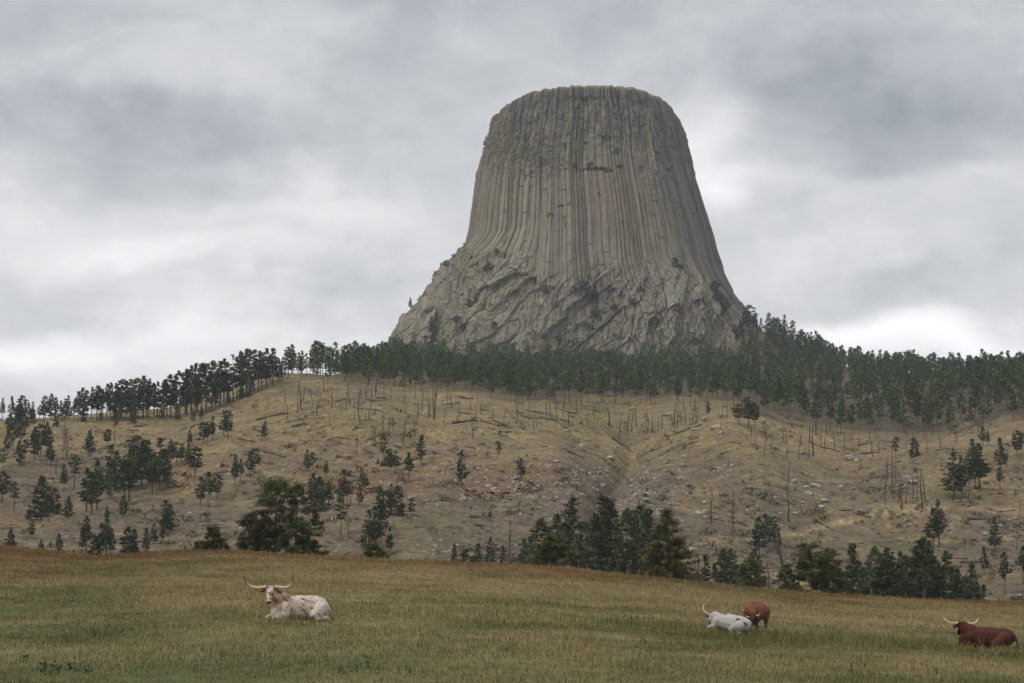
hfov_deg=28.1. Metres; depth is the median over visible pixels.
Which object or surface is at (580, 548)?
pine tree
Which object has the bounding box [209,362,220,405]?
pine tree
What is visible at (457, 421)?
fallen log
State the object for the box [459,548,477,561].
pine tree
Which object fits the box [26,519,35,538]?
pine tree
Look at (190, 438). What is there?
pine tree
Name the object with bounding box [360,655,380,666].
weed
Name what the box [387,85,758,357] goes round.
rock tower
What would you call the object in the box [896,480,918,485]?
rock ledge
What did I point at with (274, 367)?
pine tree
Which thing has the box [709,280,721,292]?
rock shrub
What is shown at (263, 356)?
pine tree
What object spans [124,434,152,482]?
pine tree
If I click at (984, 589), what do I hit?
pine tree
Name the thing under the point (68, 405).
pine tree
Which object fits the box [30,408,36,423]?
pine tree
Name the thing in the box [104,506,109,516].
pine tree
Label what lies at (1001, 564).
pine tree
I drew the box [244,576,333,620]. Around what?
longhorn cow
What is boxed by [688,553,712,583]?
dead tree
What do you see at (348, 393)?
dead tree
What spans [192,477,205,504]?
pine tree
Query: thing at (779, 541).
pine tree
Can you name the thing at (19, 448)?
pine tree
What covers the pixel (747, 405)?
pine tree
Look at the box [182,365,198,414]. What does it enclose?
pine tree
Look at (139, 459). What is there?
pine tree
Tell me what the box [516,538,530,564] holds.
pine tree
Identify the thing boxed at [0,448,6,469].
pine tree
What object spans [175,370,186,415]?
pine tree
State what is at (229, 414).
pine tree
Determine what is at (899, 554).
pine tree
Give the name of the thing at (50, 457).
pine tree
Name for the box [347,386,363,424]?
dead tree
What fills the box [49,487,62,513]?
pine tree
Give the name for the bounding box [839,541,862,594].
pine tree
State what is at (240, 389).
pine tree
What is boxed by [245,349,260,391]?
pine tree
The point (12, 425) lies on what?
pine tree
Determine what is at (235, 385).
pine tree
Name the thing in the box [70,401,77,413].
pine tree
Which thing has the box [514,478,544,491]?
rock ledge
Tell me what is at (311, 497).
pine tree
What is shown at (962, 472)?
pine tree
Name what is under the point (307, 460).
pine tree
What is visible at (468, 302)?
rock shrub
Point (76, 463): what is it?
pine tree
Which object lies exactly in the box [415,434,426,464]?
pine tree
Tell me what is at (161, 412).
pine tree
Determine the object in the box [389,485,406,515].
pine tree
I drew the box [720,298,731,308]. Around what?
rock shrub
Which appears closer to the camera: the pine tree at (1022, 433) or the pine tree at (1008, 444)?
the pine tree at (1008, 444)
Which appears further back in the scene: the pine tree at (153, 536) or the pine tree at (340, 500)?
the pine tree at (340, 500)
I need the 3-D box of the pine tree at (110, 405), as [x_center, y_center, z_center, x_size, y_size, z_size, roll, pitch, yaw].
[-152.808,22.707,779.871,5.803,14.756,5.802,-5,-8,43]
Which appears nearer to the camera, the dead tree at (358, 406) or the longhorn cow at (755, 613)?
the longhorn cow at (755, 613)
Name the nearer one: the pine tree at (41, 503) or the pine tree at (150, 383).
the pine tree at (41, 503)
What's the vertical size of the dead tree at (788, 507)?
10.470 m
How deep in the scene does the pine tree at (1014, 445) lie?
658.33 m
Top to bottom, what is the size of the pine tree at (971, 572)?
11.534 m
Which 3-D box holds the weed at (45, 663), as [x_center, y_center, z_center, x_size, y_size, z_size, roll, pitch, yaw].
[-9.366,6.489,41.116,0.588,0.291,0.716,-5,-8,43]
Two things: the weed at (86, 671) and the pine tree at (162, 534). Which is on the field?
the weed at (86, 671)
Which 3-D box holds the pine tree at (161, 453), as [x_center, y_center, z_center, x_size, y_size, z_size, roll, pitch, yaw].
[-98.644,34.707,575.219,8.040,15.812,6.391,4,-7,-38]
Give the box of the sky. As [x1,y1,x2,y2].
[0,0,1023,419]
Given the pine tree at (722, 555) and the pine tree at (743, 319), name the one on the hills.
the pine tree at (722, 555)
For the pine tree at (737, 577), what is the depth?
328.03 m
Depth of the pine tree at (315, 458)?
595.91 m
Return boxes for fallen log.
[257,409,288,419]
[452,416,476,423]
[611,437,631,450]
[967,515,992,519]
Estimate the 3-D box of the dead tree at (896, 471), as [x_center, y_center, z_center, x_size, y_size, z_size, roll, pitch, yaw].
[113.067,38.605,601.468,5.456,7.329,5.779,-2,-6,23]
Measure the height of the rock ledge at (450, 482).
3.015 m
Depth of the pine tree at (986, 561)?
458.79 m
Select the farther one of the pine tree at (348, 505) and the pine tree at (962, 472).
the pine tree at (962, 472)
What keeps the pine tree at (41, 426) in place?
on the hills
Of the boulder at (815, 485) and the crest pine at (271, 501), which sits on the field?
the crest pine at (271, 501)
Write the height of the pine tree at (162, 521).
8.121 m
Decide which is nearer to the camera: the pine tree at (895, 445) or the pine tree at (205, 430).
the pine tree at (205, 430)
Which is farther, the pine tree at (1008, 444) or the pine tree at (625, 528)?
the pine tree at (1008, 444)
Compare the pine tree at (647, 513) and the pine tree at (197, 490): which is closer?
the pine tree at (647, 513)
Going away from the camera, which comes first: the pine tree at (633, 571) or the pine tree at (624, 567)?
the pine tree at (624, 567)
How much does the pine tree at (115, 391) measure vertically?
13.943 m
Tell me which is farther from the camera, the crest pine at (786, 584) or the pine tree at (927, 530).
the pine tree at (927, 530)
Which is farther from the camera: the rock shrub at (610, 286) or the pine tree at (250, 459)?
the rock shrub at (610, 286)
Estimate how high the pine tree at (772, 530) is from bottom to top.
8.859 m
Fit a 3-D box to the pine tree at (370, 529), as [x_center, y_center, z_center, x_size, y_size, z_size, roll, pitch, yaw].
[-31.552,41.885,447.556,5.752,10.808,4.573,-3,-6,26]
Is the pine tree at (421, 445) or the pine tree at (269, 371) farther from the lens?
the pine tree at (269, 371)
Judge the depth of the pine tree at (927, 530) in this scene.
517.06 m
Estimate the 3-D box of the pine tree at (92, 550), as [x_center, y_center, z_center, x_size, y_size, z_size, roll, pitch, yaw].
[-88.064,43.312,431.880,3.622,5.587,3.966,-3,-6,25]
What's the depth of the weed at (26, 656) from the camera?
44.05 m
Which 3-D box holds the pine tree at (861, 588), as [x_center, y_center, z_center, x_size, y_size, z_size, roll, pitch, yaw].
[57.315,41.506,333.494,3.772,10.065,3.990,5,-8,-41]
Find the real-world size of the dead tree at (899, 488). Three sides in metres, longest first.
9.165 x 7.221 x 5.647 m
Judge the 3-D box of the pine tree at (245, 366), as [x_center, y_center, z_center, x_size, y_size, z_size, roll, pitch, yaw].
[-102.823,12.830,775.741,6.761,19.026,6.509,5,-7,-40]
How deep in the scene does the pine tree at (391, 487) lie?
507.81 m
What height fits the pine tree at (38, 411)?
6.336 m
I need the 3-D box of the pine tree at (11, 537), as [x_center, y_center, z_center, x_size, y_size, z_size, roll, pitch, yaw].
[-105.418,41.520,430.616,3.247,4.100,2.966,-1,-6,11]
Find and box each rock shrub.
[453,315,461,322]
[465,299,472,306]
[483,263,494,271]
[570,285,578,292]
[578,280,590,291]
[586,285,598,298]
[590,309,599,317]
[605,284,614,292]
[628,298,635,306]
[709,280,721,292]
[713,292,725,304]
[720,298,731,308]
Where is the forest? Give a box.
[284,312,1023,435]
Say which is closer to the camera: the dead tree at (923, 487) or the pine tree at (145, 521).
the pine tree at (145, 521)
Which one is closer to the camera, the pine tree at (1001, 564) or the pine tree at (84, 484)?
the pine tree at (1001, 564)
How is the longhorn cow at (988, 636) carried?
on the field
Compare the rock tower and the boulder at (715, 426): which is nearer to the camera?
the boulder at (715, 426)
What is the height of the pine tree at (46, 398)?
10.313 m
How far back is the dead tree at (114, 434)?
666.34 m
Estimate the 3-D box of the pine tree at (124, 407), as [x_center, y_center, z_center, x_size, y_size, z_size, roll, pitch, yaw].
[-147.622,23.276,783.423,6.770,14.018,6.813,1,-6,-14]
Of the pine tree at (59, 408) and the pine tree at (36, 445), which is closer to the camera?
the pine tree at (36, 445)
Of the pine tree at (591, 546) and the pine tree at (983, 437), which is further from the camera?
the pine tree at (983, 437)
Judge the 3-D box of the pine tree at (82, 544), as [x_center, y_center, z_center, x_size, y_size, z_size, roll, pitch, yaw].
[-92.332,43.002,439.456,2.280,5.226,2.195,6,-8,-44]
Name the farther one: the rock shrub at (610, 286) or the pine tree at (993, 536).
the rock shrub at (610, 286)
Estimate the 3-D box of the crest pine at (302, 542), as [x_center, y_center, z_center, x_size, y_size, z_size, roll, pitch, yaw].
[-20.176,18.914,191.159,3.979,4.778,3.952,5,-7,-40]
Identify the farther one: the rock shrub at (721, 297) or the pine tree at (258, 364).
the rock shrub at (721, 297)
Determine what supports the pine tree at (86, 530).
on the hills
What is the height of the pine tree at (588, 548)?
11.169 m
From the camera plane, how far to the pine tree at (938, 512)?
518.40 m
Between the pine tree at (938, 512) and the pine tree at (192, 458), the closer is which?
the pine tree at (938, 512)
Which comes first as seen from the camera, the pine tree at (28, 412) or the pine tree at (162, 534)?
the pine tree at (162, 534)
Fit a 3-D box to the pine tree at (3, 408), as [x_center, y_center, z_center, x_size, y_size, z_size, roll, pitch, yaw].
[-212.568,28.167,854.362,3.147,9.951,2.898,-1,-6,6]
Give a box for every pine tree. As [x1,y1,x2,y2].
[0,397,5,419]
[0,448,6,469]
[0,470,11,502]
[3,428,13,455]
[4,415,14,431]
[4,529,18,545]
[5,422,19,449]
[7,396,15,417]
[7,481,20,511]
[13,409,19,423]
[13,440,25,466]
[14,395,28,419]
[16,420,26,442]
[22,439,29,464]
[24,504,31,519]
[26,402,30,418]
[26,427,42,459]
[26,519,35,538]
[29,401,36,417]
[29,423,51,454]
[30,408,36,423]
[30,475,58,519]
[37,404,41,419]
[38,539,44,548]
[39,399,47,421]
[40,395,47,419]
[42,421,54,451]
[43,440,55,464]
[43,485,54,521]
[46,393,58,420]
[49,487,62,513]
[52,397,58,411]
[52,410,59,426]
[55,533,63,552]
[57,400,63,417]
[59,463,68,491]
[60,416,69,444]
[61,398,67,420]
[61,496,74,517]
[63,396,72,419]
[68,454,81,489]
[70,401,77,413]
[73,387,89,420]
[74,391,82,421]
[76,467,93,511]
[77,530,86,547]
[79,515,92,549]
[80,409,86,421]
[80,471,102,514]
[82,430,95,451]
[84,534,101,555]
[88,386,95,418]
[90,385,103,420]
[91,389,105,419]
[91,458,107,509]
[95,523,107,554]
[100,516,113,554]
[101,444,119,498]
[102,429,111,445]
[104,383,110,417]
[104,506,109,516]
[105,450,123,485]
[105,528,115,554]
[106,382,118,418]
[110,383,120,411]
[111,459,139,502]
[112,406,118,418]
[113,379,130,417]
[117,385,133,418]
[117,495,128,518]
[118,455,139,501]
[119,526,136,553]
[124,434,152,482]
[125,445,144,490]
[127,379,137,409]
[128,387,141,416]
[128,409,133,421]
[128,528,141,551]
[130,408,136,422]
[131,377,140,414]
[133,375,153,417]
[136,441,148,486]
[138,380,154,416]
[139,511,149,542]
[140,439,154,466]
[141,528,150,551]
[143,453,159,494]
[144,378,154,416]
[149,459,162,495]
[149,523,158,543]
[150,437,171,490]
[151,382,159,414]
[152,381,161,413]
[156,379,169,418]
[157,405,164,418]
[158,500,174,532]
[158,524,165,542]
[161,374,178,417]
[162,448,172,483]
[164,504,178,530]
[166,439,176,463]
[168,373,182,415]
[169,441,184,465]
[174,370,192,414]
[174,404,180,419]
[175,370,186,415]
[177,443,185,461]
[179,368,196,415]
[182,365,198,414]
[184,442,191,469]
[185,446,203,476]
[186,429,192,448]
[189,362,204,415]
[190,408,195,419]
[192,363,211,406]
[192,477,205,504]
[195,362,217,412]
[197,422,208,443]
[198,407,204,421]
[200,360,222,411]
[201,471,214,506]
[204,421,211,441]
[208,416,215,439]
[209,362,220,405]
[213,361,228,406]
[213,474,224,499]
[216,410,227,435]
[219,358,231,401]
[221,410,233,438]
[225,362,231,400]
[226,354,238,400]
[226,391,230,402]
[229,359,243,398]
[230,455,240,486]
[233,351,248,398]
[237,383,244,398]
[238,458,244,482]
[239,348,252,393]
[243,451,255,476]
[244,349,256,393]
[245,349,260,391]
[245,381,251,396]
[250,448,261,471]
[252,351,265,390]
[259,352,265,386]
[260,422,268,437]
[262,348,272,387]
[267,348,280,384]
[273,359,283,382]
[279,357,287,378]
[302,449,312,470]
[304,472,320,514]
[309,452,316,463]
[310,476,330,511]
[323,460,328,473]
[325,480,333,506]
[333,468,349,504]
[333,496,346,537]
[343,503,350,539]
[346,480,355,505]
[352,426,359,453]
[355,485,363,506]
[356,470,366,487]
[356,509,379,548]
[367,511,380,544]
[371,485,389,519]
[375,490,394,529]
[375,511,389,548]
[378,436,388,460]
[384,483,395,506]
[385,449,396,473]
[385,527,394,552]
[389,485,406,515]
[393,450,400,465]
[403,452,414,482]
[406,497,416,522]
[408,297,411,310]
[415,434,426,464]
[428,316,434,330]
[428,329,435,344]
[433,308,438,322]
[433,321,437,339]
[451,543,458,560]
[454,450,470,486]
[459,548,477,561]
[474,543,483,562]
[484,537,497,563]
[495,440,501,458]
[497,546,506,563]
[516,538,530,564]
[517,458,525,478]
[522,517,554,560]
[522,540,537,564]
[548,513,564,543]
[552,522,568,558]
[554,496,587,557]
[556,521,578,566]
[574,532,588,568]
[579,494,628,565]
[581,533,595,569]
[583,511,611,572]
[583,534,604,569]
[595,498,621,570]
[603,534,628,573]
[610,506,642,572]
[612,535,631,573]
[624,509,645,574]
[626,503,654,573]
[629,505,661,576]
[697,554,710,582]
[706,401,710,418]
[709,562,718,582]
[712,548,734,582]
[715,548,744,584]
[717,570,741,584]
[732,403,743,424]
[733,324,739,339]
[735,564,743,585]
[736,320,744,337]
[741,310,750,326]
[741,397,755,426]
[742,304,758,326]
[744,548,766,586]
[750,516,772,555]
[751,313,758,332]
[751,402,759,426]
[757,514,772,538]
[758,318,763,335]
[766,516,780,550]
[768,319,774,342]
[773,317,782,332]
[773,528,782,553]
[781,326,787,349]
[794,334,799,346]
[798,332,808,350]
[818,340,828,350]
[838,571,864,594]
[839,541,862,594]
[849,563,864,586]
[854,566,870,594]
[863,545,880,577]
[863,563,878,594]
[869,546,902,596]
[870,562,919,598]
[890,437,900,456]
[892,554,919,598]
[894,551,903,591]
[900,558,951,598]
[901,536,935,598]
[907,438,921,456]
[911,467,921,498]
[921,507,942,547]
[921,539,938,591]
[925,553,946,598]
[931,499,947,546]
[938,451,966,498]
[939,551,959,587]
[941,569,948,598]
[944,566,959,598]
[945,576,973,600]
[949,566,962,599]
[955,455,969,498]
[958,577,971,600]
[962,454,976,489]
[963,563,985,600]
[966,438,978,457]
[967,442,992,486]
[967,446,983,482]
[977,426,986,443]
[979,546,989,573]
[979,584,987,600]
[986,517,1004,550]
[993,437,1007,466]
[996,467,1004,489]
[998,551,1012,594]
[1002,443,1011,466]
[1010,430,1023,457]
[1012,523,1020,550]
[1014,545,1023,584]
[1016,432,1023,453]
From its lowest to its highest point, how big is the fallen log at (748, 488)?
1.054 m
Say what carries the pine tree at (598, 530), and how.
on the hills
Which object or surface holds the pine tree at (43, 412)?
on the hills
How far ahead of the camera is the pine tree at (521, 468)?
574.51 m
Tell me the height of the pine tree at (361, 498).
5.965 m
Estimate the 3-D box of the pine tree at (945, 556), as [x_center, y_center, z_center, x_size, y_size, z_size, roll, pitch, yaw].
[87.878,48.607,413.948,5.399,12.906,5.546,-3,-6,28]
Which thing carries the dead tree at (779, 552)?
on the hills
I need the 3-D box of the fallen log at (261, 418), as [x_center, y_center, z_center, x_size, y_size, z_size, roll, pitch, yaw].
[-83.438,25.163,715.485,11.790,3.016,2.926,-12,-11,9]
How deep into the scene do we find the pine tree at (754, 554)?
405.99 m
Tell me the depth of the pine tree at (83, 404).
766.88 m
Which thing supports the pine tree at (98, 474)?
on the hills
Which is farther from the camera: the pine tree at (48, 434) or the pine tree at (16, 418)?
the pine tree at (16, 418)
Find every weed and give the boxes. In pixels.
[18,651,35,661]
[31,658,54,671]
[40,660,71,675]
[60,659,82,670]
[75,662,93,672]
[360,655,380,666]
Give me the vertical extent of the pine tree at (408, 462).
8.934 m
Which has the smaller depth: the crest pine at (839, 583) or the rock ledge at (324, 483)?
the crest pine at (839, 583)
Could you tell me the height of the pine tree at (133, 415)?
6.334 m
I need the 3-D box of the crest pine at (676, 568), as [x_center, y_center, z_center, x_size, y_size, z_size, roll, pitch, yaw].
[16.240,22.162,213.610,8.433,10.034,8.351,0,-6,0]
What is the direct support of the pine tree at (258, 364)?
on the hills
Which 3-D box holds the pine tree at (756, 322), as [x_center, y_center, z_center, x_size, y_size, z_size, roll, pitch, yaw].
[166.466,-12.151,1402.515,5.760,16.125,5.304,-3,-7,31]
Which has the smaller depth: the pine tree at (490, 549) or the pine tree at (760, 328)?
the pine tree at (490, 549)
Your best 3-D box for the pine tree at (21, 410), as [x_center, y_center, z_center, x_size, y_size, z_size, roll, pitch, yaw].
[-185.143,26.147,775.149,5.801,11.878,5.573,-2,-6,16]
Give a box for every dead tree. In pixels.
[53,422,81,460]
[112,425,120,443]
[326,386,335,407]
[343,382,357,404]
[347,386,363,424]
[363,379,371,400]
[378,414,387,435]
[396,416,413,442]
[433,392,436,419]
[491,519,526,563]
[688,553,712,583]
[710,491,712,523]
[727,490,737,534]
[745,561,780,588]
[753,554,784,588]
[760,529,797,589]
[771,536,809,588]
[785,484,789,521]
[811,423,813,455]
[878,456,897,489]
[881,455,909,494]
[887,476,909,509]
[888,460,902,484]
[893,472,907,502]
[902,477,916,502]
[919,469,923,508]
[921,470,925,499]
[949,423,961,442]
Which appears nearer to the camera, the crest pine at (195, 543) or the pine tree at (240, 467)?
the crest pine at (195, 543)
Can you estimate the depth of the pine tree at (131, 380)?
791.79 m
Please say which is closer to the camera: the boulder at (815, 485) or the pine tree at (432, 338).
the boulder at (815, 485)
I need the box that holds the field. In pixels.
[0,549,1023,682]
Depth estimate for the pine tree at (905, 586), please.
327.96 m
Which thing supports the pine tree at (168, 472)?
on the hills
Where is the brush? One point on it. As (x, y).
(184, 474)
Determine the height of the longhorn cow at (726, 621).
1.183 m
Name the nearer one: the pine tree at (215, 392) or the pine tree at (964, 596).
the pine tree at (964, 596)
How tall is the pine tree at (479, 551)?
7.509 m
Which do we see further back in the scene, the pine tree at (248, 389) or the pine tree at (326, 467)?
the pine tree at (248, 389)
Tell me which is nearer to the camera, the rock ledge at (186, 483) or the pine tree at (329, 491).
the pine tree at (329, 491)
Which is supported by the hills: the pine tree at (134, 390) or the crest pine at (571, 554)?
the pine tree at (134, 390)
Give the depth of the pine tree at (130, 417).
768.24 m
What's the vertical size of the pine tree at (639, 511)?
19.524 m
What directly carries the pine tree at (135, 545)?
on the hills
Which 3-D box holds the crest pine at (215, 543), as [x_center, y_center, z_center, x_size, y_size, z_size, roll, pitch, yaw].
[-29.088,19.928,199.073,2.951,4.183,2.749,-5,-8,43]
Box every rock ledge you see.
[46,476,69,482]
[162,478,193,487]
[299,476,337,486]
[351,484,408,493]
[427,478,464,486]
[461,487,514,496]
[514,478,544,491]
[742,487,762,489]
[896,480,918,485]
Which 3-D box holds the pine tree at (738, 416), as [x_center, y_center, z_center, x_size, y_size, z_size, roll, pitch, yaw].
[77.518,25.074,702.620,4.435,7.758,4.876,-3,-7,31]
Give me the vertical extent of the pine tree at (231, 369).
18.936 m
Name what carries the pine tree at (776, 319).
on the hills
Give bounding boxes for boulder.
[342,468,350,475]
[710,424,720,429]
[810,483,820,487]
[845,455,854,459]
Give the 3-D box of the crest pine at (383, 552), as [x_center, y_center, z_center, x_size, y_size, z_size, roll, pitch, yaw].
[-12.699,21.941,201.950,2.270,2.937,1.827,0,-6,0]
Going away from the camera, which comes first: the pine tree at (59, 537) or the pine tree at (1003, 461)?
the pine tree at (59, 537)
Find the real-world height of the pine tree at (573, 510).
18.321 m
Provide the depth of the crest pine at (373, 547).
203.82 m
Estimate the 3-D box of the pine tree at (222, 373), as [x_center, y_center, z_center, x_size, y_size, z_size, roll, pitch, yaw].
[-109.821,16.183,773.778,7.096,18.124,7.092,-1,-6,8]
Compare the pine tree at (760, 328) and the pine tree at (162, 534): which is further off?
the pine tree at (760, 328)
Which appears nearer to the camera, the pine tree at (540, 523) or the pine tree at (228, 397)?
the pine tree at (540, 523)
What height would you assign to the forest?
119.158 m
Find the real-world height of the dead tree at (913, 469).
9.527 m
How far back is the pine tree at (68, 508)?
483.78 m
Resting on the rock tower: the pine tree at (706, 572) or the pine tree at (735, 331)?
the pine tree at (735, 331)
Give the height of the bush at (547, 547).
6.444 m
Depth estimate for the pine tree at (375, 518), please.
454.66 m
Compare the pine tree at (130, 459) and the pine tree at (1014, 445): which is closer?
the pine tree at (130, 459)
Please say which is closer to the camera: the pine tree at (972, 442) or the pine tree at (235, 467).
the pine tree at (235, 467)
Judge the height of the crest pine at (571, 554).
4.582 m
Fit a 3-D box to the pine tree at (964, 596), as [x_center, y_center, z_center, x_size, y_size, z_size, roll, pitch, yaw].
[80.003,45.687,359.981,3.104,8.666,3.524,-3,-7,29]
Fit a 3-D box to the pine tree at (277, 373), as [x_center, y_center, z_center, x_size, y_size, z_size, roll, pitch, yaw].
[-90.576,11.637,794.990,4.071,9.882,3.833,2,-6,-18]
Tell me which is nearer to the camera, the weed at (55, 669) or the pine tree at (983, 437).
the weed at (55, 669)
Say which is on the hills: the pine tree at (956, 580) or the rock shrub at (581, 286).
the pine tree at (956, 580)
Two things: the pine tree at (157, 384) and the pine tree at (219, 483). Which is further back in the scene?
the pine tree at (157, 384)
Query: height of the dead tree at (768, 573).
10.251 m
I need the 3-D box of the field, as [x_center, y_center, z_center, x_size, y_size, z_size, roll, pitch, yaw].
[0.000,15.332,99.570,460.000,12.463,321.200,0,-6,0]
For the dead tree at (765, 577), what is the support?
on the hills
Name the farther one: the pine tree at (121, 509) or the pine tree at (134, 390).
the pine tree at (134, 390)
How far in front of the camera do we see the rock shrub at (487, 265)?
1433.58 m
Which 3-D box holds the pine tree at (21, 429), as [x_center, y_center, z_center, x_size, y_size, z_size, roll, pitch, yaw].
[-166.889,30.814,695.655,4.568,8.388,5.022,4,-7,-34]
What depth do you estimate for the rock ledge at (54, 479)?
601.19 m
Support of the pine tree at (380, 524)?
on the hills
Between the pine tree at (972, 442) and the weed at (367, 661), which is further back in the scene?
the pine tree at (972, 442)
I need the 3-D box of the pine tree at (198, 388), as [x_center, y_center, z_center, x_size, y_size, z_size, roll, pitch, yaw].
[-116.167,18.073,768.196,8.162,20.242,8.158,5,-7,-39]
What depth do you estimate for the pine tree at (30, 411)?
787.63 m
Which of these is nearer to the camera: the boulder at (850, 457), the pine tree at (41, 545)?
the pine tree at (41, 545)
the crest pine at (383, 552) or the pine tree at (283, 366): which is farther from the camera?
the pine tree at (283, 366)
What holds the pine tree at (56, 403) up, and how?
on the hills
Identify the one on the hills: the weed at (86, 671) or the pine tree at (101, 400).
the pine tree at (101, 400)
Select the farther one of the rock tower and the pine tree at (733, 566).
the rock tower
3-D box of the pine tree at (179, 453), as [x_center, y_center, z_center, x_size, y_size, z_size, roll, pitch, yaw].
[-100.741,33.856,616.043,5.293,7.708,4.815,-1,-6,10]
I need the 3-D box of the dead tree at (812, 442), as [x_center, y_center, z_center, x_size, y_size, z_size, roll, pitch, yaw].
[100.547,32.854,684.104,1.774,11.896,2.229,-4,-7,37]
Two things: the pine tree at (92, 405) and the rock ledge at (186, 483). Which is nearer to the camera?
the rock ledge at (186, 483)
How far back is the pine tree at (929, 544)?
412.50 m
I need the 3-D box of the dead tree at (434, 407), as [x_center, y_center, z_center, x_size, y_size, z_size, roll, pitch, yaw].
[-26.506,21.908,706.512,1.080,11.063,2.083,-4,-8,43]
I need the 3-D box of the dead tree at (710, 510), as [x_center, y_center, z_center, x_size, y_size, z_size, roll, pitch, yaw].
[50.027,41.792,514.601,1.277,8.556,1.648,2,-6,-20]
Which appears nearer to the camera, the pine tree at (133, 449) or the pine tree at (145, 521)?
the pine tree at (145, 521)
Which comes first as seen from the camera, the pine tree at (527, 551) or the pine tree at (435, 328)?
the pine tree at (527, 551)
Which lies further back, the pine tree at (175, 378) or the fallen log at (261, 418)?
the pine tree at (175, 378)
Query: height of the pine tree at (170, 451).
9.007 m
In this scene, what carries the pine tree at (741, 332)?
on the hills
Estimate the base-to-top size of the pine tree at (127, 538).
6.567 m
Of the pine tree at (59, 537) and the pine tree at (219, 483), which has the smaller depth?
the pine tree at (59, 537)
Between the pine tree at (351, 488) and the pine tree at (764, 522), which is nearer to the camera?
the pine tree at (764, 522)
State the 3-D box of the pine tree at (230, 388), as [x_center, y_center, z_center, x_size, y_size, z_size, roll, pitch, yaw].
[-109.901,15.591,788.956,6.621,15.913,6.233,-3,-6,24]
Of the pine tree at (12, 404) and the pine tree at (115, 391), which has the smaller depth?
the pine tree at (115, 391)
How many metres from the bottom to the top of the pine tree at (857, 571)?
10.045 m
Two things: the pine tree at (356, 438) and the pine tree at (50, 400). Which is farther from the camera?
the pine tree at (50, 400)
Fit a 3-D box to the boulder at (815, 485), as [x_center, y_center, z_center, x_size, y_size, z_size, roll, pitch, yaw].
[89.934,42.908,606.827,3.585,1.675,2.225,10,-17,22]
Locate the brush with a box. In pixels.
[0,399,1023,600]
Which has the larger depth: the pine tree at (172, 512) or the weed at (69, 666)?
the pine tree at (172, 512)
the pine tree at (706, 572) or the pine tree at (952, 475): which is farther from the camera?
the pine tree at (952, 475)
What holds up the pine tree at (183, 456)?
on the hills
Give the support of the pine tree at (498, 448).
on the hills
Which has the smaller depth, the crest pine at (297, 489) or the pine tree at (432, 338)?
the crest pine at (297, 489)
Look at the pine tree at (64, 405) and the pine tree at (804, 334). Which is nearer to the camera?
the pine tree at (64, 405)
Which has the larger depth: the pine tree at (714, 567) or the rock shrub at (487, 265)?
the rock shrub at (487, 265)
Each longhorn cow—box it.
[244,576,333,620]
[703,601,751,634]
[743,601,769,631]
[941,614,1017,649]
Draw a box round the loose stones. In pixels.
[11,404,1011,565]
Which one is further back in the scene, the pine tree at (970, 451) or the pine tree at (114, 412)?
the pine tree at (114, 412)
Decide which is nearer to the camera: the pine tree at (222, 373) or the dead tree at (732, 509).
the dead tree at (732, 509)
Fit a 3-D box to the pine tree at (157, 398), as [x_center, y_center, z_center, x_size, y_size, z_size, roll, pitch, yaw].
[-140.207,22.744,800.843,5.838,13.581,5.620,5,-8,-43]
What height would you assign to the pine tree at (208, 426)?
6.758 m
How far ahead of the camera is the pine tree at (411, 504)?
491.50 m
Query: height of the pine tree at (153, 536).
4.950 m
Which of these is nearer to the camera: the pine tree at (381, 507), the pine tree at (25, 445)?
the pine tree at (381, 507)
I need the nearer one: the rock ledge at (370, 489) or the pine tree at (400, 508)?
the pine tree at (400, 508)
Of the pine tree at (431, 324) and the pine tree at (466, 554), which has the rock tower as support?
the pine tree at (431, 324)
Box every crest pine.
[192,541,206,549]
[196,526,223,550]
[221,537,233,550]
[233,511,264,551]
[242,509,282,552]
[251,476,302,545]
[271,519,317,554]
[284,480,310,540]
[299,505,327,553]
[315,550,332,556]
[360,541,385,558]
[377,549,390,558]
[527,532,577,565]
[557,548,582,567]
[636,507,704,581]
[735,556,768,587]
[776,562,799,590]
[778,540,840,593]
[809,547,853,593]
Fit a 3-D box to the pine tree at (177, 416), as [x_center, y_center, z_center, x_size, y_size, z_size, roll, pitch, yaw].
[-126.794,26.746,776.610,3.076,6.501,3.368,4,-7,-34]
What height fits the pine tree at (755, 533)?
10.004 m
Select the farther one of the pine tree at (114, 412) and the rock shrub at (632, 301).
the rock shrub at (632, 301)
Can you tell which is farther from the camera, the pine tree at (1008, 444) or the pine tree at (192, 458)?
the pine tree at (1008, 444)
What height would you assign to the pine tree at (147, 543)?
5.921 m
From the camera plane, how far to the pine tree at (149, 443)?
590.78 m
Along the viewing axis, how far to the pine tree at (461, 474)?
566.56 m
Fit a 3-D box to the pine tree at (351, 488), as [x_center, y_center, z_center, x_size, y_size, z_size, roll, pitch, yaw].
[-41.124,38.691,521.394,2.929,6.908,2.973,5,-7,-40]
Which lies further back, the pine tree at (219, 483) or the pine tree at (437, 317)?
the pine tree at (437, 317)
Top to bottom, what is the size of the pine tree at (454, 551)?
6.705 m
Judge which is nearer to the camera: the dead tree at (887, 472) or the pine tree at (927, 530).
the pine tree at (927, 530)
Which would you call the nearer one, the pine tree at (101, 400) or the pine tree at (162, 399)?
the pine tree at (101, 400)
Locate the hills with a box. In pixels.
[0,331,1023,601]
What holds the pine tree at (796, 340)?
on the hills
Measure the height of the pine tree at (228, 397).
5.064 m
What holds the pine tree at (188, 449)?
on the hills
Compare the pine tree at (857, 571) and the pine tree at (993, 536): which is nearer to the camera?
the pine tree at (857, 571)
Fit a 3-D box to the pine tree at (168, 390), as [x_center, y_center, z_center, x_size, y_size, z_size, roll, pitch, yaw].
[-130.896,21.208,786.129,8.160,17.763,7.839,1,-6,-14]

